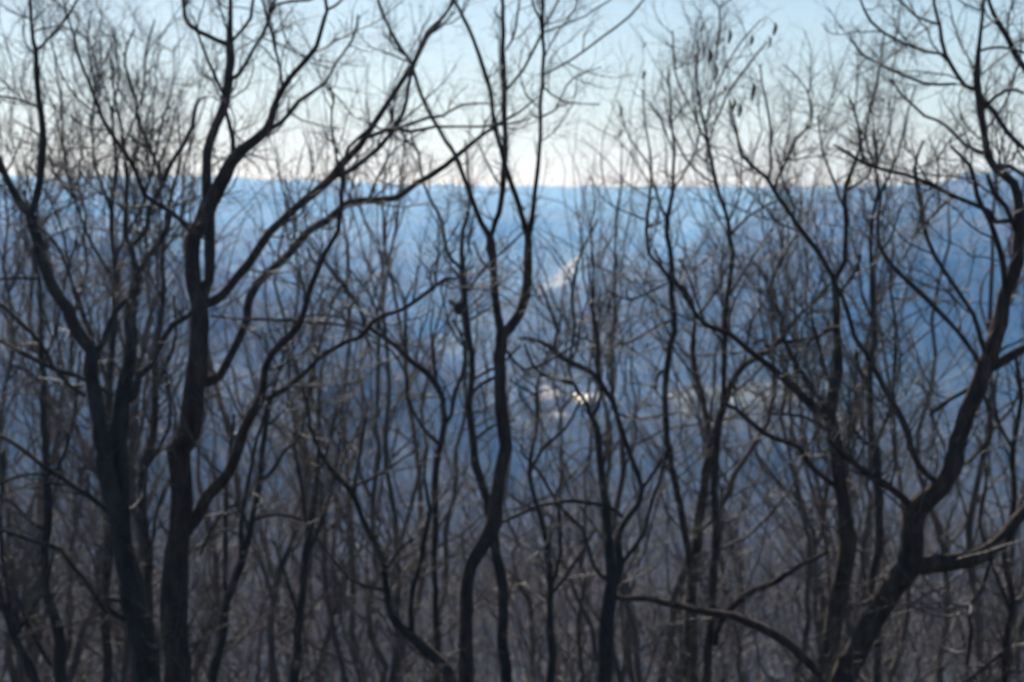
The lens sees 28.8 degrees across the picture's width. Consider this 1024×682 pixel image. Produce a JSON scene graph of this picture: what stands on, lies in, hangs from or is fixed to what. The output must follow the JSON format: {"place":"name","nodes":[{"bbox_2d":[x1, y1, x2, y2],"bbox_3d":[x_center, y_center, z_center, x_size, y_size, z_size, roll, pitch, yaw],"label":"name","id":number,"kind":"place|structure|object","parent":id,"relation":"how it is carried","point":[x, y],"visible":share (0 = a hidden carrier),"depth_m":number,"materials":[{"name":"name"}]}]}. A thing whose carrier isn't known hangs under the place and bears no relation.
{"place":"outdoors","nodes":[
{"label":"outdoors","id":0,"kind":"place"},
{"bbox_2d":[0,168,1023,681],"bbox_3d":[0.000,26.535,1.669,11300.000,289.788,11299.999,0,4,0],"label":"hills","id":1,"kind":"structure","parent":0,"point":[556,220],"depth_m":1750.92,"materials":[{"name":"blue"}]},
{"bbox_2d":[7,449,97,667],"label":"woodland tree","id":2,"kind":"object","parent":1,"relation":"on","point":[52,522],"visible":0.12,"depth_m":219.60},
{"bbox_2d":[0,405,113,681],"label":"bare tree","id":3,"kind":"object","parent":1,"relation":"on","point":[7,611],"visible":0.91,"depth_m":24.38,"materials":[{"name":"brown plant"}]},
{"bbox_2d":[0,454,115,681],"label":"woodland tree","id":4,"kind":"object","parent":1,"relation":"on","point":[61,569],"visible":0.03,"depth_m":100.23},
{"bbox_2d":[24,477,95,675],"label":"woodland tree","id":5,"kind":"object","parent":1,"relation":"on","point":[66,582],"visible":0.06,"depth_m":125.74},
{"bbox_2d":[0,164,138,681],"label":"bare tree","id":6,"kind":"object","parent":1,"relation":"on","point":[59,655],"visible":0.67,"depth_m":25.27,"materials":[{"name":"brown plant"}]},
{"bbox_2d":[0,338,159,681],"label":"woodland tree","id":7,"kind":"object","parent":1,"relation":"on","point":[48,650],"visible":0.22,"depth_m":37.17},
{"bbox_2d":[11,387,192,681],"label":"woodland tree","id":8,"kind":"object","parent":1,"relation":"on","point":[78,629],"visible":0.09,"depth_m":50.64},
{"bbox_2d":[0,325,209,681],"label":"woodland tree","id":9,"kind":"object","parent":1,"relation":"on","point":[4,666],"visible":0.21,"depth_m":45.93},
{"bbox_2d":[0,0,218,681],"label":"bare tree","id":10,"kind":"object","parent":1,"relation":"on","point":[108,672],"visible":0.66,"depth_m":30.21,"materials":[{"name":"brown plant"}]},
{"bbox_2d":[0,0,231,681],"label":"bare tree","id":11,"kind":"object","parent":1,"relation":"on","point":[112,463],"visible":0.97,"depth_m":22.77,"materials":[{"name":"brown plant"}]},
{"bbox_2d":[0,0,259,681],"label":"woodland tree","id":12,"kind":"object","parent":1,"relation":"on","point":[16,675],"visible":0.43,"depth_m":35.62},
{"bbox_2d":[43,385,254,681],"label":"woodland tree","id":13,"kind":"object","parent":1,"relation":"on","point":[116,657],"visible":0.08,"depth_m":76.34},
{"bbox_2d":[0,0,312,681],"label":"woodland tree","id":14,"kind":"object","parent":1,"relation":"on","point":[34,654],"visible":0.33,"depth_m":36.77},
{"bbox_2d":[85,461,230,674],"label":"woodland tree","id":15,"kind":"object","parent":1,"relation":"on","point":[162,551],"visible":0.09,"depth_m":123.67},
{"bbox_2d":[102,98,227,681],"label":"bare tree","id":16,"kind":"object","parent":1,"relation":"on","point":[142,523],"visible":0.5,"depth_m":26.30,"materials":[{"name":"brown plant"}]},
{"bbox_2d":[3,32,346,681],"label":"woodland tree","id":17,"kind":"object","parent":1,"relation":"on","point":[214,555],"visible":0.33,"depth_m":38.90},
{"bbox_2d":[6,13,344,681],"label":"woodland tree","id":18,"kind":"object","parent":1,"relation":"on","point":[126,649],"visible":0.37,"depth_m":33.85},
{"bbox_2d":[133,476,275,679],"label":"woodland tree","id":19,"kind":"object","parent":1,"relation":"on","point":[205,579],"visible":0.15,"depth_m":65.04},
{"bbox_2d":[134,441,287,681],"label":"woodland tree","id":20,"kind":"object","parent":1,"relation":"on","point":[197,538],"visible":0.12,"depth_m":106.85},
{"bbox_2d":[85,322,355,681],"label":"woodland tree","id":21,"kind":"object","parent":1,"relation":"on","point":[257,663],"visible":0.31,"depth_m":41.02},
{"bbox_2d":[159,477,327,681],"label":"woodland tree","id":22,"kind":"object","parent":1,"relation":"on","point":[266,635],"visible":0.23,"depth_m":103.90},
{"bbox_2d":[157,455,340,681],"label":"woodland tree","id":23,"kind":"object","parent":1,"relation":"on","point":[256,618],"visible":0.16,"depth_m":112.63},
{"bbox_2d":[5,30,495,681],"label":"woodland tree","id":24,"kind":"object","parent":1,"relation":"on","point":[325,660],"visible":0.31,"depth_m":43.99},
{"bbox_2d":[0,0,515,681],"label":"woodland tree","id":25,"kind":"object","parent":1,"relation":"on","point":[236,480],"visible":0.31,"depth_m":39.03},
{"bbox_2d":[154,257,365,681],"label":"bare tree","id":26,"kind":"object","parent":1,"relation":"on","point":[219,650],"visible":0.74,"depth_m":25.74,"materials":[{"name":"brown plant"}]},
{"bbox_2d":[153,403,370,681],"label":"woodland tree","id":27,"kind":"object","parent":1,"relation":"on","point":[234,664],"visible":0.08,"depth_m":137.22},
{"bbox_2d":[236,483,300,679],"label":"woodland tree","id":28,"kind":"object","parent":1,"relation":"on","point":[262,663],"visible":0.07,"depth_m":217.25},
{"bbox_2d":[139,43,420,681],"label":"woodland tree","id":29,"kind":"object","parent":1,"relation":"on","point":[272,638],"visible":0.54,"depth_m":35.58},
{"bbox_2d":[17,0,583,681],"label":"bare tree","id":30,"kind":"object","parent":1,"relation":"on","point":[185,518],"visible":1,"depth_m":21.68,"materials":[{"name":"brown plant"}]},
{"bbox_2d":[247,497,355,666],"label":"woodland tree","id":31,"kind":"object","parent":1,"relation":"on","point":[318,586],"visible":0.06,"depth_m":164.89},
{"bbox_2d":[241,542,384,681],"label":"woodland tree","id":32,"kind":"object","parent":1,"relation":"on","point":[338,620],"visible":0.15,"depth_m":79.63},
{"bbox_2d":[242,329,391,681],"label":"bare tree","id":33,"kind":"object","parent":1,"relation":"on","point":[298,624],"visible":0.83,"depth_m":29.34,"materials":[{"name":"brown plant"}]},
{"bbox_2d":[216,450,429,681],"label":"woodland tree","id":34,"kind":"object","parent":1,"relation":"on","point":[334,660],"visible":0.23,"depth_m":76.02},
{"bbox_2d":[292,520,370,681],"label":"woodland tree","id":35,"kind":"object","parent":1,"relation":"on","point":[324,633],"visible":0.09,"depth_m":152.54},
{"bbox_2d":[219,432,459,681],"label":"woodland tree","id":36,"kind":"object","parent":1,"relation":"on","point":[304,634],"visible":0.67,"depth_m":34.86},
{"bbox_2d":[313,553,438,681],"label":"woodland tree","id":37,"kind":"object","parent":1,"relation":"on","point":[367,652],"visible":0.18,"depth_m":116.09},
{"bbox_2d":[319,525,460,681],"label":"woodland tree","id":38,"kind":"object","parent":1,"relation":"on","point":[354,671],"visible":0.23,"depth_m":106.22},
{"bbox_2d":[276,203,504,681],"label":"bare tree","id":39,"kind":"object","parent":1,"relation":"on","point":[433,381],"visible":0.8,"depth_m":27.86,"materials":[{"name":"brown plant"}]},
{"bbox_2d":[357,521,431,678],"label":"woodland tree","id":40,"kind":"object","parent":1,"relation":"on","point":[380,617],"visible":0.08,"depth_m":184.72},
{"bbox_2d":[285,353,505,681],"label":"bare tree","id":41,"kind":"object","parent":1,"relation":"on","point":[443,666],"visible":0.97,"depth_m":25.25,"materials":[{"name":"brown plant"}]},
{"bbox_2d":[338,478,455,681],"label":"woodland tree","id":42,"kind":"object","parent":1,"relation":"on","point":[382,649],"visible":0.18,"depth_m":67.23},
{"bbox_2d":[215,25,601,681],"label":"woodland tree","id":43,"kind":"object","parent":1,"relation":"on","point":[351,585],"visible":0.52,"depth_m":38.06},
{"bbox_2d":[159,0,663,681],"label":"woodland tree","id":44,"kind":"object","parent":1,"relation":"on","point":[377,458],"visible":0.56,"depth_m":36.67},
{"bbox_2d":[227,17,607,681],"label":"woodland tree","id":45,"kind":"object","parent":1,"relation":"on","point":[397,651],"visible":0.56,"depth_m":34.39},
{"bbox_2d":[340,446,548,680],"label":"woodland tree","id":46,"kind":"object","parent":1,"relation":"on","point":[430,604],"visible":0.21,"depth_m":116.13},
{"bbox_2d":[360,474,540,681],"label":"woodland tree","id":47,"kind":"object","parent":1,"relation":"on","point":[455,658],"visible":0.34,"depth_m":55.44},
{"bbox_2d":[366,473,545,681],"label":"woodland tree","id":48,"kind":"object","parent":1,"relation":"on","point":[488,644],"visible":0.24,"depth_m":101.15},
{"bbox_2d":[412,544,505,664],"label":"woodland tree","id":49,"kind":"object","parent":1,"relation":"on","point":[452,604],"visible":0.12,"depth_m":212.76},
{"bbox_2d":[382,413,538,681],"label":"woodland tree","id":50,"kind":"object","parent":1,"relation":"on","point":[420,618],"visible":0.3,"depth_m":76.23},
{"bbox_2d":[403,500,523,681],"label":"woodland tree","id":51,"kind":"object","parent":1,"relation":"on","point":[438,599],"visible":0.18,"depth_m":133.09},
{"bbox_2d":[417,491,512,681],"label":"woodland tree","id":52,"kind":"object","parent":1,"relation":"on","point":[461,558],"visible":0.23,"depth_m":268.73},
{"bbox_2d":[422,498,523,670],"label":"woodland tree","id":53,"kind":"object","parent":1,"relation":"on","point":[474,599],"visible":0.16,"depth_m":178.29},
{"bbox_2d":[386,118,567,681],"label":"bare tree","id":54,"kind":"object","parent":1,"relation":"on","point":[498,564],"visible":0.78,"depth_m":26.84,"materials":[{"name":"brown plant"}]},
{"bbox_2d":[473,554,513,680],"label":"woodland tree","id":55,"kind":"object","parent":1,"relation":"on","point":[485,674],"visible":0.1,"depth_m":206.53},
{"bbox_2d":[338,0,654,681],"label":"bare tree","id":56,"kind":"object","parent":1,"relation":"on","point":[483,543],"visible":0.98,"depth_m":23.79,"materials":[{"name":"brown plant"}]},
{"bbox_2d":[443,523,562,681],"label":"woodland tree","id":57,"kind":"object","parent":1,"relation":"on","point":[480,623],"visible":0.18,"depth_m":124.65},
{"bbox_2d":[0,222,1023,681],"bbox_3d":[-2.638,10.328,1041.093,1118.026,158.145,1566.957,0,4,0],"label":"distant wood","id":58,"kind":"object","parent":1,"relation":"on","point":[572,406],"visible":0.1,"depth_m":831.85,"materials":[{"name":"grey plant"}]},
{"bbox_2d":[429,443,612,681],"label":"woodland tree","id":59,"kind":"object","parent":1,"relation":"on","point":[568,647],"visible":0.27,"depth_m":49.89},
{"bbox_2d":[442,468,603,681],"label":"woodland tree","id":60,"kind":"object","parent":1,"relation":"on","point":[538,649],"visible":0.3,"depth_m":68.16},
{"bbox_2d":[420,490,626,680],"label":"woodland tree","id":61,"kind":"object","parent":1,"relation":"on","point":[487,636],"visible":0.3,"depth_m":77.57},
{"bbox_2d":[481,519,603,681],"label":"woodland tree","id":62,"kind":"object","parent":1,"relation":"on","point":[520,680],"visible":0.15,"depth_m":136.52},
{"bbox_2d":[520,252,584,293],"bbox_3d":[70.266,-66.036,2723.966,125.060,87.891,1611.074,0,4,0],"label":"snow clearing","id":63,"kind":"structure","parent":1,"relation":"on","point":[557,283],"depth_m":3304.47,"materials":[{"name":"white snow"}]},
{"bbox_2d":[539,394,568,414],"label":"barn","id":64,"kind":"structure","parent":1,"relation":"on","point":[547,397],"depth_m":1533.91,"materials":[{"name":"metal"}]},
{"bbox_2d":[450,426,673,681],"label":"woodland tree","id":65,"kind":"object","parent":1,"relation":"on","point":[594,621],"visible":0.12,"depth_m":113.09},
{"bbox_2d":[483,326,642,681],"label":"bare tree","id":66,"kind":"object","parent":1,"relation":"on","point":[550,576],"visible":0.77,"depth_m":28.35,"materials":[{"name":"brown plant"}]},
{"bbox_2d":[431,134,737,681],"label":"bare tree","id":67,"kind":"object","parent":1,"relation":"on","point":[611,578],"visible":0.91,"depth_m":25.80,"materials":[{"name":"brown plant"}]},
{"bbox_2d":[509,436,664,681],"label":"woodland tree","id":68,"kind":"object","parent":1,"relation":"on","point":[585,564],"visible":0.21,"depth_m":104.62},
{"bbox_2d":[566,394,616,417],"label":"barn","id":69,"kind":"structure","parent":1,"relation":"on","point":[586,397],"depth_m":1149.22,"materials":[{"name":"metal"}]},
{"bbox_2d":[443,378,762,681],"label":"woodland tree","id":70,"kind":"object","parent":1,"relation":"on","point":[557,650],"visible":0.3,"depth_m":54.94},
{"bbox_2d":[379,90,834,681],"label":"woodland tree","id":71,"kind":"object","parent":1,"relation":"on","point":[523,590],"visible":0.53,"depth_m":37.59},
{"bbox_2d":[392,1,835,681],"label":"woodland tree","id":72,"kind":"object","parent":1,"relation":"on","point":[628,589],"visible":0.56,"depth_m":35.45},
{"bbox_2d":[554,447,727,681],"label":"woodland tree","id":73,"kind":"object","parent":1,"relation":"on","point":[660,647],"visible":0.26,"depth_m":95.41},
{"bbox_2d":[615,555,667,676],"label":"woodland tree","id":74,"kind":"object","parent":1,"relation":"on","point":[644,670],"visible":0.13,"depth_m":202.57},
{"bbox_2d":[508,458,781,681],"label":"woodland tree","id":75,"kind":"object","parent":1,"relation":"on","point":[654,609],"visible":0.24,"depth_m":53.60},
{"bbox_2d":[557,0,779,681],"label":"bare tree","id":76,"kind":"object","parent":1,"relation":"on","point":[683,528],"visible":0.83,"depth_m":26.29,"materials":[{"name":"brown plant"}]},
{"bbox_2d":[587,422,751,681],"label":"woodland tree","id":77,"kind":"object","parent":1,"relation":"on","point":[658,615],"visible":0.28,"depth_m":69.84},
{"bbox_2d":[637,501,724,674],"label":"woodland tree","id":78,"kind":"object","parent":1,"relation":"on","point":[659,586],"visible":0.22,"depth_m":178.20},
{"bbox_2d":[625,512,738,680],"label":"woodland tree","id":79,"kind":"object","parent":1,"relation":"on","point":[671,583],"visible":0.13,"depth_m":138.74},
{"bbox_2d":[586,139,855,681],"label":"bare tree","id":80,"kind":"object","parent":1,"relation":"on","point":[702,495],"visible":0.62,"depth_m":27.37,"materials":[{"name":"brown plant"}]},
{"bbox_2d":[643,479,811,681],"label":"woodland tree","id":81,"kind":"object","parent":1,"relation":"on","point":[756,664],"visible":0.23,"depth_m":90.27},
{"bbox_2d":[661,492,826,681],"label":"woodland tree","id":82,"kind":"object","parent":1,"relation":"on","point":[764,647],"visible":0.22,"depth_m":85.61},
{"bbox_2d":[700,494,792,681],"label":"woodland tree","id":83,"kind":"object","parent":1,"relation":"on","point":[756,618],"visible":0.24,"depth_m":117.03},
{"bbox_2d":[686,444,814,681],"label":"woodland tree","id":84,"kind":"object","parent":1,"relation":"on","point":[747,661],"visible":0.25,"depth_m":77.18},
{"bbox_2d":[621,0,890,681],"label":"bare tree","id":85,"kind":"object","parent":1,"relation":"on","point":[712,638],"visible":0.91,"depth_m":25.20,"materials":[{"name":"brown plant"}]},
{"bbox_2d":[517,0,1008,681],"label":"woodland tree","id":86,"kind":"object","parent":1,"relation":"on","point":[635,646],"visible":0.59,"depth_m":32.21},
{"bbox_2d":[747,555,803,681],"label":"woodland tree","id":87,"kind":"object","parent":1,"relation":"on","point":[778,662],"visible":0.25,"depth_m":121.61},
{"bbox_2d":[702,473,863,681],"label":"woodland tree","id":88,"kind":"object","parent":1,"relation":"on","point":[780,627],"visible":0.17,"depth_m":135.83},
{"bbox_2d":[620,1,961,681],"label":"bare tree","id":89,"kind":"object","parent":1,"relation":"on","point":[847,544],"visible":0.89,"depth_m":23.06,"materials":[{"name":"brown plant"}]},
{"bbox_2d":[750,513,834,677],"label":"woodland tree","id":90,"kind":"object","parent":1,"relation":"on","point":[793,576],"visible":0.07,"depth_m":195.27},
{"bbox_2d":[611,14,1004,681],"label":"woodland tree","id":91,"kind":"object","parent":1,"relation":"on","point":[731,550],"visible":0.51,"depth_m":36.45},
{"bbox_2d":[724,461,910,680],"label":"woodland tree","id":92,"kind":"object","parent":1,"relation":"on","point":[803,583],"visible":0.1,"depth_m":82.05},
{"bbox_2d":[613,0,1023,681],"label":"bare tree","id":93,"kind":"object","parent":1,"relation":"on","point":[907,568],"visible":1,"depth_m":20.68,"materials":[{"name":"brown plant"}]},
{"bbox_2d":[729,516,912,681],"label":"woodland tree","id":94,"kind":"object","parent":1,"relation":"on","point":[789,622],"visible":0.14,"depth_m":90.10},
{"bbox_2d":[695,417,951,677],"bbox_3d":[7.155,8.501,45.569,7.447,14.127,5.591,-5,6,-56],"label":"woodland tree","id":95,"kind":"object","parent":1,"relation":"on","point":[798,620],"visible":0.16,"depth_m":45.82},
{"bbox_2d":[641,0,1023,681],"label":"woodland tree","id":96,"kind":"object","parent":1,"relation":"on","point":[807,534],"visible":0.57,"depth_m":34.62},
{"bbox_2d":[667,0,1023,681],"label":"woodland tree","id":97,"kind":"object","parent":1,"relation":"on","point":[863,567],"visible":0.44,"depth_m":34.66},
{"bbox_2d":[670,11,1023,681],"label":"woodland tree","id":98,"kind":"object","parent":1,"relation":"on","point":[939,671],"visible":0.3,"depth_m":39.01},
{"bbox_2d":[759,369,951,681],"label":"woodland tree","id":99,"kind":"object","parent":1,"relation":"on","point":[813,631],"visible":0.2,"depth_m":47.88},
{"bbox_2d":[781,511,929,677],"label":"woodland tree","id":100,"kind":"object","parent":1,"relation":"on","point":[881,627],"visible":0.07,"depth_m":108.76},
{"bbox_2d":[757,5,977,681],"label":"bare tree","id":101,"kind":"object","parent":1,"relation":"on","point":[879,536],"visible":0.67,"depth_m":26.23,"materials":[{"name":"brown plant"}]},
{"bbox_2d":[854,553,937,681],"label":"woodland tree","id":102,"kind":"object","parent":1,"relation":"on","point":[912,635],"visible":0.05,"depth_m":151.58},
{"bbox_2d":[823,479,991,681],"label":"woodland tree","id":103,"kind":"object","parent":1,"relation":"on","point":[925,624],"visible":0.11,"depth_m":68.71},
{"bbox_2d":[831,447,1001,681],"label":"woodland tree","id":104,"kind":"object","parent":1,"relation":"on","point":[924,644],"visible":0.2,"depth_m":74.88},
{"bbox_2d":[818,474,1021,681],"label":"woodland tree","id":105,"kind":"object","parent":1,"relation":"on","point":[934,655],"visible":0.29,"depth_m":53.49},
{"bbox_2d":[824,426,1023,681],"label":"woodland tree","id":106,"kind":"object","parent":1,"relation":"on","point":[918,660],"visible":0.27,"depth_m":52.76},
{"bbox_2d":[851,401,1009,681],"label":"woodland tree","id":107,"kind":"object","parent":1,"relation":"on","point":[955,530],"visible":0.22,"depth_m":90.94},
{"bbox_2d":[867,1,1023,681],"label":"woodland tree","id":108,"kind":"object","parent":1,"relation":"on","point":[969,526],"visible":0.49,"depth_m":31.38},
{"bbox_2d":[918,515,997,680],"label":"woodland tree","id":109,"kind":"object","parent":1,"relation":"on","point":[964,675],"visible":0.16,"depth_m":111.34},
{"bbox_2d":[909,508,1023,681],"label":"woodland tree","id":110,"kind":"object","parent":1,"relation":"on","point":[955,677],"visible":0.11,"depth_m":94.77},
{"bbox_2d":[912,435,1023,681],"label":"woodland tree","id":111,"kind":"object","parent":1,"relation":"on","point":[983,611],"visible":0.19,"depth_m":85.32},
{"bbox_2d":[915,0,1023,681],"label":"woodland tree","id":112,"kind":"object","parent":1,"relation":"on","point":[1010,555],"visible":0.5,"depth_m":36.62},
{"bbox_2d":[928,316,1023,681],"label":"bare tree","id":113,"kind":"object","parent":1,"relation":"on","point":[1006,644],"visible":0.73,"depth_m":24.39,"materials":[{"name":"brown plant"}]},
{"bbox_2d":[930,501,1023,677],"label":"woodland tree","id":114,"kind":"object","parent":1,"relation":"on","point":[990,589],"visible":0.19,"depth_m":86.02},
{"bbox_2d":[935,483,1023,680],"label":"woodland tree","id":115,"kind":"object","parent":1,"relation":"on","point":[983,571],"visible":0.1,"depth_m":103.22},
{"bbox_2d":[0,0,1023,187],"label":"sky","id":116,"kind":"structure","parent":0,"point":[806,11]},
{"bbox_2d":[659,381,809,414],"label":"field","id":117,"kind":"structure","parent":0,"point":[731,398],"depth_m":1553.72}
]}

